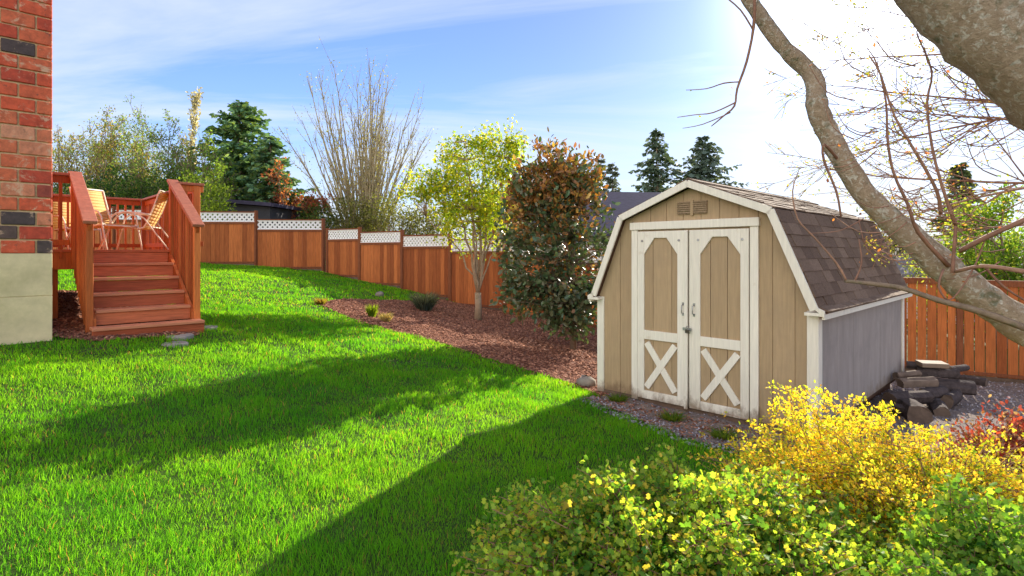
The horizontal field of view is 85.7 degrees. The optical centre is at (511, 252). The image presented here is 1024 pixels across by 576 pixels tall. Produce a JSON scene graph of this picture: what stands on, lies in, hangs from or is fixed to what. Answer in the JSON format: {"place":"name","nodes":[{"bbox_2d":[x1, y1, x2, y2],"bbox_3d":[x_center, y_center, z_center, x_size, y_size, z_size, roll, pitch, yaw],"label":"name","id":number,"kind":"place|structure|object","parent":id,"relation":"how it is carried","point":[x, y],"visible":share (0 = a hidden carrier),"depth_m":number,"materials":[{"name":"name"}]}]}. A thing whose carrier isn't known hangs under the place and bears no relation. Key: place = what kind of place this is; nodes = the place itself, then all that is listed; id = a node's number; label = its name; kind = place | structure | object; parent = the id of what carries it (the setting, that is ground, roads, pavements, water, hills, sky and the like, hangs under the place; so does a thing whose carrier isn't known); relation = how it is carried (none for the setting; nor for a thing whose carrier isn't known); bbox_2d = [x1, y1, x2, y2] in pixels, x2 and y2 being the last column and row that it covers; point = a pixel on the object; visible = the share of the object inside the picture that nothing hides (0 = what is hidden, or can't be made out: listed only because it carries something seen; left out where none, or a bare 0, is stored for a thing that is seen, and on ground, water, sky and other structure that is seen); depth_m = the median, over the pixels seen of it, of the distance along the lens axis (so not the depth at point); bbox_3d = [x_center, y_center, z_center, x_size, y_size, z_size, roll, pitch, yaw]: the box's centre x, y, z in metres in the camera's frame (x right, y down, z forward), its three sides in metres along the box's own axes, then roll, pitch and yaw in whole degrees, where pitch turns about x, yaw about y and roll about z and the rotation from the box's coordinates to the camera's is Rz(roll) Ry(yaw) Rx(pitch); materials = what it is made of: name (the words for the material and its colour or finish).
{"place":"outdoors","nodes":[
{"label":"outdoors","id":0,"kind":"place"},
{"bbox_2d":[0,262,1018,575],"bbox_3d":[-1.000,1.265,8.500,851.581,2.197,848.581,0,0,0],"label":"ground","id":1,"kind":"structure","parent":0,"point":[170,497],"depth_m":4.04,"materials":[{"name":"green plant"}]},
{"bbox_2d":[0,0,51,344],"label":"brick house","id":2,"kind":"structure","parent":1,"relation":"on","point":[25,170],"depth_m":5.85,"materials":[{"name":"brick"}]},
{"bbox_2d":[53,171,92,194],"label":"leafy bush","id":3,"kind":"object","parent":1,"relation":"on","point":[63,190],"visible":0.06,"depth_m":22.80,"materials":[{"name":"green plant"}]},
{"bbox_2d":[52,117,132,194],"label":"young tree","id":4,"kind":"object","parent":1,"relation":"on","point":[57,155],"visible":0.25,"depth_m":25.18,"materials":[{"name":"green plant"}]},
{"bbox_2d":[52,115,134,196],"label":"young tree","id":5,"kind":"object","parent":1,"relation":"on","point":[121,122],"visible":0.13,"depth_m":26.79,"materials":[{"name":"green plant"}]},
{"bbox_2d":[52,104,159,208],"bbox_3d":[-18.365,-2.931,25.372,4.662,7.280,3.902,0,0,17],"label":"young tree","id":6,"kind":"object","parent":1,"relation":"on","point":[94,150],"visible":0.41,"depth_m":24.70,"materials":[{"name":"green plant"}]},
{"bbox_2d":[85,163,145,217],"bbox_3d":[-15.817,-1.551,21.954,2.801,4.157,2.768,0,0,-42],"label":"leafy bush","id":7,"kind":"object","parent":1,"relation":"on","point":[110,185],"visible":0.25,"depth_m":21.75,"materials":[{"name":"green plant"}]},
{"bbox_2d":[52,290,197,340],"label":"mulch under deck","id":8,"kind":"object","parent":1,"relation":"on","point":[72,334],"visible":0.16,"depth_m":6.70,"materials":[{"name":"brown wood"}]},
{"bbox_2d":[52,290,199,339],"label":"bark chips","id":9,"kind":"object","parent":8,"relation":"on","point":[64,309],"visible":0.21,"depth_m":6.85,"materials":[{"name":"brown wood"}]},
{"bbox_2d":[50,171,204,336],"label":"wooden deck","id":10,"kind":"structure","parent":1,"relation":"on","point":[176,265],"depth_m":7.17,"materials":[{"name":"brown wood"}]},
{"bbox_2d":[53,201,102,248],"bbox_3d":[-7.968,-0.524,9.937,0.922,0.980,0.606,0,0,20],"label":"patio chair","id":11,"kind":"object","parent":10,"relation":"on","point":[65,228],"visible":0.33,"depth_m":9.97,"materials":[{"name":"yellow fabric"}]},
{"bbox_2d":[62,186,142,249],"bbox_3d":[-6.406,-0.524,8.628,0.922,0.980,0.606,0,0,15],"label":"patio chair","id":12,"kind":"object","parent":10,"relation":"on","point":[101,210],"visible":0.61,"depth_m":8.79,"materials":[{"name":"yellow fabric"}]},
{"bbox_2d":[102,190,168,249],"bbox_3d":[-6.056,-0.524,9.034,0.922,0.980,0.606,0,0,-18],"label":"patio chair","id":13,"kind":"object","parent":10,"relation":"on","point":[154,216],"visible":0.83,"depth_m":9.00,"materials":[{"name":"yellow fabric"}]},
{"bbox_2d":[83,95,176,208],"bbox_3d":[-17.823,-3.384,26.224,4.294,8.218,3.655,0,0,43],"label":"young tree","id":14,"kind":"object","parent":1,"relation":"on","point":[130,137],"visible":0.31,"depth_m":25.85,"materials":[{"name":"green plant"}]},
{"bbox_2d":[113,169,172,217],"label":"leafy bush","id":15,"kind":"object","parent":1,"relation":"on","point":[140,183],"visible":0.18,"depth_m":21.69,"materials":[{"name":"green plant"}]},
{"bbox_2d":[88,120,198,206],"bbox_3d":[-16.335,-2.612,25.217,4.838,6.486,3.773,0,0,0],"label":"young tree","id":16,"kind":"object","parent":1,"relation":"on","point":[112,143],"visible":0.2,"depth_m":24.53,"materials":[{"name":"green plant"}]},
{"bbox_2d":[111,109,225,197],"bbox_3d":[-14.716,-2.894,24.147,4.486,6.861,3.196,0,0,-24],"label":"young tree","id":17,"kind":"object","parent":1,"relation":"on","point":[172,159],"visible":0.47,"depth_m":23.64,"materials":[{"name":"green plant"}]},
{"bbox_2d":[137,157,205,196],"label":"leafy bush","id":18,"kind":"object","parent":1,"relation":"on","point":[175,175],"visible":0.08,"depth_m":22.57,"materials":[{"name":"green plant"}]},
{"bbox_2d":[162,341,188,346],"bbox_3d":[-3.890,1.065,6.357,0.284,0.054,0.284,0,0,29],"label":"stepping stone","id":19,"kind":"object","parent":1,"relation":"on","point":[184,343],"visible":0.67,"depth_m":6.30,"materials":[{"name":"grey stone"}]},
{"bbox_2d":[166,333,193,340],"bbox_3d":[-4.045,1.027,6.693,0.308,0.054,0.340,0,0,0],"label":"stepping stone","id":20,"kind":"object","parent":1,"relation":"on","point":[185,336],"visible":0.67,"depth_m":6.61,"materials":[{"name":"grey stone"}]},
{"bbox_2d":[53,206,324,271],"bbox_3d":[-10.430,-0.317,17.598,8.699,2.286,0.125,0,0,-5],"label":"wooden fence","id":21,"kind":"object","parent":1,"relation":"on","point":[239,241],"visible":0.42,"depth_m":17.77,"materials":[{"name":"brown wood"}]},
{"bbox_2d":[180,86,203,163],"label":"poplar tree","id":22,"kind":"object","parent":1,"relation":"on","point":[194,119],"visible":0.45,"depth_m":58.13,"materials":[{"name":"yellow plant"}]},
{"bbox_2d":[152,129,246,199],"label":"young tree","id":23,"kind":"object","parent":1,"relation":"on","point":[222,168],"visible":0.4,"depth_m":22.99,"materials":[{"name":"green plant"}]},
{"bbox_2d":[165,167,236,220],"bbox_3d":[-11.232,-1.232,20.038,2.894,3.779,2.620,0,0,0],"label":"leafy bush","id":24,"kind":"object","parent":1,"relation":"on","point":[212,193],"visible":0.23,"depth_m":19.99,"materials":[{"name":"green plant"}]},
{"bbox_2d":[204,325,217,329],"bbox_3d":[-4.107,1.015,7.365,0.333,0.054,0.310,0,0,0],"label":"stepping stone","id":25,"kind":"object","parent":1,"relation":"on","point":[212,326],"visible":0.3,"depth_m":7.37,"materials":[{"name":"grey stone"}]},
{"bbox_2d":[200,200,224,219],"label":"leafy bush","id":26,"kind":"object","parent":1,"relation":"on","point":[203,208],"visible":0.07,"depth_m":18.59,"materials":[{"name":"green plant"}]},
{"bbox_2d":[175,100,319,200],"bbox_3d":[-12.861,-2.509,26.019,7.304,9.358,7.696,0,0,0],"label":"cedar tree","id":27,"kind":"object","parent":1,"relation":"on","point":[243,123],"visible":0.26,"depth_m":25.53,"materials":[{"name":"green plant"}]},
{"bbox_2d":[202,198,301,228],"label":"outbuilding","id":28,"kind":"structure","parent":1,"relation":"on","point":[267,210],"depth_m":21.74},
{"bbox_2d":[236,133,304,211],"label":"cedar tree","id":29,"kind":"object","parent":1,"relation":"on","point":[266,160],"visible":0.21,"depth_m":24.65,"materials":[{"name":"green plant"}]},
{"bbox_2d":[261,157,335,224],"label":"red leaf tree","id":30,"kind":"object","parent":1,"relation":"on","point":[293,202],"visible":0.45,"depth_m":23.62,"materials":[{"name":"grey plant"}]},
{"bbox_2d":[297,196,325,262],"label":"leafy bush","id":31,"kind":"object","parent":1,"relation":"on","point":[299,204],"visible":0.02,"depth_m":23.77,"materials":[{"name":"red plant"}]},
{"bbox_2d":[292,199,344,264],"bbox_3d":[-8.102,-0.739,23.001,2.487,3.098,2.314,0,0,0],"label":"leafy bush","id":32,"kind":"object","parent":1,"relation":"on","point":[314,211],"visible":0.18,"depth_m":22.80,"materials":[{"name":"green plant"}]},
{"bbox_2d":[316,193,384,253],"bbox_3d":[-6.585,-0.845,22.547,2.903,3.252,2.742,0,0,26],"label":"twiggy bush","id":33,"kind":"object","parent":1,"relation":"on","point":[349,220],"visible":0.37,"depth_m":22.28,"materials":[{"name":"brown plant"}]},
{"bbox_2d":[272,39,438,230],"bbox_3d":[-6.443,-4.199,24.649,6.751,9.960,5.789,0,0,0],"label":"bare tree","id":34,"kind":"object","parent":1,"relation":"on","point":[368,179],"visible":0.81,"depth_m":23.71,"materials":[{"name":"brown plant"}]},
{"bbox_2d":[375,291,383,296],"bbox_3d":[-3.306,1.049,13.795,0.220,0.175,0.224,0,0,0],"label":"rock","id":35,"kind":"object","parent":1,"relation":"on","point":[379,293],"visible":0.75,"depth_m":13.72,"materials":[{"name":"stone"}]},
{"bbox_2d":[352,188,425,245],"bbox_3d":[-4.906,-0.797,22.543,3.535,3.583,2.924,0,0,0],"label":"twiggy bush","id":36,"kind":"object","parent":1,"relation":"on","point":[384,216],"visible":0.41,"depth_m":22.04,"materials":[{"name":"green plant"}]},
{"bbox_2d":[394,201,470,248],"bbox_3d":[-2.925,-0.479,21.979,3.524,3.694,2.700,0,0,0],"label":"leafy bush","id":37,"kind":"object","parent":1,"relation":"on","point":[431,229],"visible":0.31,"depth_m":21.60,"materials":[{"name":"green plant"}]},
{"bbox_2d":[326,227,602,327],"bbox_3d":[-1.569,0.632,15.155,10.550,2.844,0.090,0,0,32],"label":"wooden fence","id":38,"kind":"object","parent":1,"relation":"on","point":[440,270],"visible":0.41,"depth_m":15.86,"materials":[{"name":"brown wood"}]},
{"bbox_2d":[319,298,609,395],"bbox_3d":[0.708,1.569,10.334,9.992,1.052,6.092,0,0,35],"label":"mulch bed","id":39,"kind":"object","parent":1,"relation":"on","point":[525,351],"visible":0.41,"depth_m":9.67,"materials":[{"name":"brown wood"}]},
{"bbox_2d":[312,297,327,304],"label":"grass tuft","id":40,"kind":"object","parent":39,"relation":"on","point":[321,301],"visible":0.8,"depth_m":11.43,"materials":[{"name":"yellow plant"}]},
{"bbox_2d":[365,304,378,316],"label":"grass tuft","id":41,"kind":"object","parent":39,"relation":"on","point":[371,311],"visible":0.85,"depth_m":10.64,"materials":[{"name":"green plant"}]},
{"bbox_2d":[377,312,394,321],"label":"perennial","id":42,"kind":"object","parent":39,"relation":"on","point":[386,317],"visible":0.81,"depth_m":10.32,"materials":[{"name":"yellow plant"}]},
{"bbox_2d":[405,291,441,310],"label":"lavender shrub","id":43,"kind":"object","parent":39,"relation":"on","point":[427,302],"visible":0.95,"depth_m":12.49,"materials":[{"name":"green plant"}]},
{"bbox_2d":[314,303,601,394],"bbox_3d":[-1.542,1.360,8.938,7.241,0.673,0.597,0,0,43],"label":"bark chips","id":44,"kind":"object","parent":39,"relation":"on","point":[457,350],"visible":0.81,"depth_m":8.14,"materials":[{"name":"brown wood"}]},
{"bbox_2d":[391,114,533,319],"bbox_3d":[-0.998,-0.740,12.193,2.826,4.610,2.469,0,0,-37],"label":"maple tree","id":45,"kind":"object","parent":39,"relation":"on","point":[483,208],"visible":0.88,"depth_m":12.14,"materials":[{"name":"green plant"}]},
{"bbox_2d":[489,127,620,349],"bbox_3d":[0.732,-0.235,9.423,2.094,3.898,2.163,0,0,-45],"label":"magnolia tree","id":46,"kind":"object","parent":39,"relation":"on","point":[544,201],"visible":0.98,"depth_m":9.10,"materials":[{"name":"green plant"}]},
{"bbox_2d":[576,375,595,386],"bbox_3d":[0.937,1.637,6.947,0.256,0.192,0.252,0,0,0],"label":"rock","id":47,"kind":"object","parent":39,"relation":"on","point":[586,380],"visible":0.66,"depth_m":6.86,"materials":[{"name":"stone"}]},
{"bbox_2d":[469,196,538,255],"bbox_3d":[-0.173,-0.479,24.021,3.886,4.134,3.082,0,0,0],"label":"leafy bush","id":48,"kind":"object","parent":1,"relation":"on","point":[517,226],"visible":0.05,"depth_m":23.75,"materials":[{"name":"green plant"}]},
{"bbox_2d":[482,191,661,261],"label":"neighbour house","id":49,"kind":"structure","parent":1,"relation":"on","point":[628,200],"depth_m":28.55,"materials":[{"name":"grey"}]},
{"bbox_2d":[595,158,610,191],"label":"fir tree","id":50,"kind":"object","parent":1,"relation":"on","point":[603,160],"visible":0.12,"depth_m":59.83,"materials":[{"name":"green plant"}]},
{"bbox_2d":[604,162,621,191],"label":"fir tree","id":51,"kind":"object","parent":1,"relation":"on","point":[615,174],"visible":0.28,"depth_m":59.80,"materials":[{"name":"green plant"}]},
{"bbox_2d":[628,128,679,191],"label":"fir tree","id":52,"kind":"object","parent":1,"relation":"on","point":[655,180],"visible":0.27,"depth_m":54.69,"materials":[{"name":"green plant"}]},
{"bbox_2d":[438,439,944,575],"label":"flowering shrub","id":53,"kind":"object","parent":1,"relation":"on","point":[674,520],"visible":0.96,"depth_m":2.30,"materials":[{"name":"green plant"}]},
{"bbox_2d":[668,135,748,188],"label":"fir tree","id":54,"kind":"object","parent":1,"relation":"on","point":[701,170],"visible":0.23,"depth_m":54.20,"materials":[{"name":"green plant"}]},
{"bbox_2d":[584,377,1023,464],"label":"gravel bed","id":55,"kind":"object","parent":1,"relation":"on","point":[877,399],"visible":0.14,"depth_m":6.10,"materials":[{"name":"grey gravel"}]},
{"bbox_2d":[603,391,633,401],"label":"weed clump","id":56,"kind":"object","parent":55,"relation":"on","point":[617,398],"visible":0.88,"depth_m":6.20,"materials":[{"name":"green plant"}]},
{"bbox_2d":[655,408,687,421],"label":"weed clump","id":57,"kind":"object","parent":55,"relation":"on","point":[667,416],"visible":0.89,"depth_m":5.57,"materials":[{"name":"green plant"}]},
{"bbox_2d":[577,395,774,459],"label":"gravel stones","id":58,"kind":"object","parent":55,"relation":"on","point":[652,425],"visible":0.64,"depth_m":5.34,"materials":[{"name":"grey gravel"}]},
{"bbox_2d":[581,393,804,451],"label":"bark chips","id":59,"kind":"object","parent":55,"relation":"on","point":[681,422],"visible":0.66,"depth_m":5.46,"materials":[{"name":"brown wood"}]},
{"bbox_2d":[707,426,743,439],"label":"weed clump","id":60,"kind":"object","parent":55,"relation":"on","point":[714,433],"visible":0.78,"depth_m":4.94,"materials":[{"name":"green plant"}]},
{"bbox_2d":[587,178,912,439],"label":"garden shed","id":61,"kind":"structure","parent":55,"relation":"on","point":[715,299],"depth_m":5.73,"materials":[{"name":"beige wood"}]},
{"bbox_2d":[638,230,688,406],"bbox_3d":[1.636,0.700,6.033,0.081,1.870,0.612,0,0,-45],"label":"door","id":62,"kind":"structure","parent":61,"relation":"in","point":[660,253],"depth_m":6.05,"materials":[{"name":"beige wood"}]},
{"bbox_2d":[689,228,749,419],"bbox_3d":[2.080,0.700,5.583,0.081,1.870,0.621,0,0,-45],"label":"door","id":63,"kind":"structure","parent":61,"relation":"in","point":[719,259],"depth_m":5.59,"materials":[{"name":"beige wood"}]},
{"bbox_2d":[677,0,1023,346],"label":"leaning tree","id":64,"kind":"object","parent":55,"relation":"on","point":[980,43],"visible":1,"depth_m":2.85,"materials":[{"name":"brown plant"}]},
{"bbox_2d":[678,380,1023,565],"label":"barberry shrub","id":65,"kind":"object","parent":55,"relation":"on","point":[885,484],"visible":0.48,"depth_m":2.96,"materials":[{"name":"yellow plant"}]},
{"bbox_2d":[880,400,904,415],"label":"firewood log","id":66,"kind":"object","parent":55,"relation":"on","point":[900,407],"visible":0.42,"depth_m":6.24,"materials":[{"name":"brown wood"}]},
{"bbox_2d":[892,370,921,378],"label":"firewood log","id":67,"kind":"object","parent":55,"relation":"on","point":[912,373],"visible":0.84,"depth_m":6.97,"materials":[{"name":"brown wood"}]},
{"bbox_2d":[882,390,933,403],"bbox_3d":[4.666,1.717,6.495,0.519,0.164,0.210,0,0,-9],"label":"firewood log","id":68,"kind":"object","parent":55,"relation":"on","point":[923,396],"visible":0.79,"depth_m":6.44,"materials":[{"name":"grey wood"}]},
{"bbox_2d":[899,398,932,423],"bbox_3d":[4.488,1.773,6.153,0.252,0.230,0.358,-16,-5,19],"label":"firewood log","id":69,"kind":"object","parent":55,"relation":"on","point":[915,411],"visible":0.85,"depth_m":6.01,"materials":[{"name":"brown wood"}]},
{"bbox_2d":[812,471,1023,575],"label":"flowering shrub","id":70,"kind":"object","parent":55,"relation":"on","point":[958,543],"visible":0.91,"depth_m":2.17,"materials":[{"name":"green plant"}]},
{"bbox_2d":[928,399,950,416],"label":"firewood log","id":71,"kind":"object","parent":55,"relation":"on","point":[938,407],"visible":0.91,"depth_m":6.31,"materials":[{"name":"brown wood"}]},
{"bbox_2d":[940,389,962,409],"bbox_3d":[5.384,1.800,6.766,0.465,0.190,0.152,0,0,-40],"label":"firewood log","id":72,"kind":"object","parent":55,"relation":"on","point":[952,398],"visible":0.87,"depth_m":6.65,"materials":[{"name":"brown wood"}]},
{"bbox_2d":[919,385,949,398],"bbox_3d":[5.119,1.707,6.714,0.438,0.159,0.158,0,-14,-25],"label":"firewood log","id":73,"kind":"object","parent":72,"relation":"on","point":[939,391],"visible":0.6,"depth_m":6.66,"materials":[{"name":"grey wood"}]},
{"bbox_2d":[895,377,938,387],"bbox_3d":[4.968,1.589,6.763,0.495,0.118,0.123,0,0,-8],"label":"firewood log","id":74,"kind":"object","parent":73,"relation":"on","point":[912,382],"visible":1,"depth_m":6.72,"materials":[{"name":"brown wood"}]},
{"bbox_2d":[925,378,976,394],"bbox_3d":[5.566,1.710,7.010,0.517,0.155,0.208,0,21,25],"label":"firewood log","id":75,"kind":"object","parent":72,"relation":"on","point":[967,387],"visible":0.52,"depth_m":6.93,"materials":[{"name":"grey wood"}]},
{"bbox_2d":[916,367,959,377],"bbox_3d":[5.499,1.565,7.133,0.468,0.133,0.110,0,21,15],"label":"firewood log","id":76,"kind":"object","parent":75,"relation":"on","point":[945,373],"visible":0.8,"depth_m":7.09,"materials":[{"name":"grey wood"}]},
{"bbox_2d":[906,361,940,370],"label":"firewood log","id":77,"kind":"object","parent":76,"relation":"on","point":[911,365],"visible":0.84,"depth_m":7.22,"materials":[{"name":"grey wood"}]},
{"bbox_2d":[915,360,949,368],"bbox_3d":[5.442,1.447,7.150,0.330,0.056,0.160,2,6,5],"label":"cut board","id":78,"kind":"object","parent":77,"relation":"on","point":[930,364],"visible":1,"depth_m":7.08,"materials":[{"name":"beige wood"}]},
{"bbox_2d":[949,364,969,371],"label":"firewood log","id":79,"kind":"object","parent":55,"relation":"on","point":[962,367],"visible":0.67,"depth_m":7.28,"materials":[{"name":"grey wood"}]},
{"bbox_2d":[948,375,987,386],"bbox_3d":[6.191,1.730,7.494,0.110,0.131,0.412,-17,11,-39],"label":"firewood log","id":80,"kind":"object","parent":55,"relation":"on","point":[979,381],"visible":0.56,"depth_m":7.39,"materials":[{"name":"grey wood"}]},
{"bbox_2d":[923,394,1023,482],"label":"red shrub","id":81,"kind":"object","parent":55,"relation":"on","point":[1018,426],"visible":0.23,"depth_m":3.74,"materials":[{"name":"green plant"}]},
{"bbox_2d":[751,0,1023,286],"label":"bare branch tree","id":82,"kind":"object","parent":1,"relation":"on","point":[967,180],"visible":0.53,"depth_m":7.50,"materials":[{"name":"brown plant"}]},
{"bbox_2d":[868,216,922,257],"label":"leafy bush","id":83,"kind":"object","parent":1,"relation":"on","point":[894,244],"visible":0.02,"depth_m":21.25,"materials":[{"name":"green plant"}]},
{"bbox_2d":[898,225,966,332],"bbox_3d":[11.586,0.866,15.048,2.316,3.308,2.320,0,0,0],"label":"leafy bush","id":84,"kind":"object","parent":1,"relation":"on","point":[917,268],"visible":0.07,"depth_m":15.15,"materials":[{"name":"green plant"}]},
{"bbox_2d":[926,162,981,237],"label":"fir tree","id":85,"kind":"object","parent":1,"relation":"on","point":[966,173],"visible":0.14,"depth_m":29.82,"materials":[{"name":"green plant"}]},
{"bbox_2d":[888,237,1022,321],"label":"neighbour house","id":86,"kind":"structure","parent":1,"relation":"on","point":[901,269],"depth_m":19.73,"materials":[{"name":"grey"}]},
{"bbox_2d":[903,277,1023,383],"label":"wooden fence","id":87,"kind":"object","parent":1,"relation":"on","point":[960,337],"visible":0.11,"depth_m":9.37,"materials":[{"name":"brown wood"}]},
{"bbox_2d":[915,207,1023,342],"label":"leafy bush","id":88,"kind":"object","parent":1,"relation":"on","point":[1016,234],"visible":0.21,"depth_m":13.16,"materials":[{"name":"green plant"}]},
{"bbox_2d":[926,163,1023,348],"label":"green tree","id":89,"kind":"object","parent":1,"relation":"on","point":[986,208],"visible":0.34,"depth_m":12.95,"materials":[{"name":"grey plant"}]},
{"bbox_2d":[51,0,1023,249],"label":"sky","id":90,"kind":"structure","parent":0,"point":[601,75],"materials":[{"name":"blue"}]}
]}

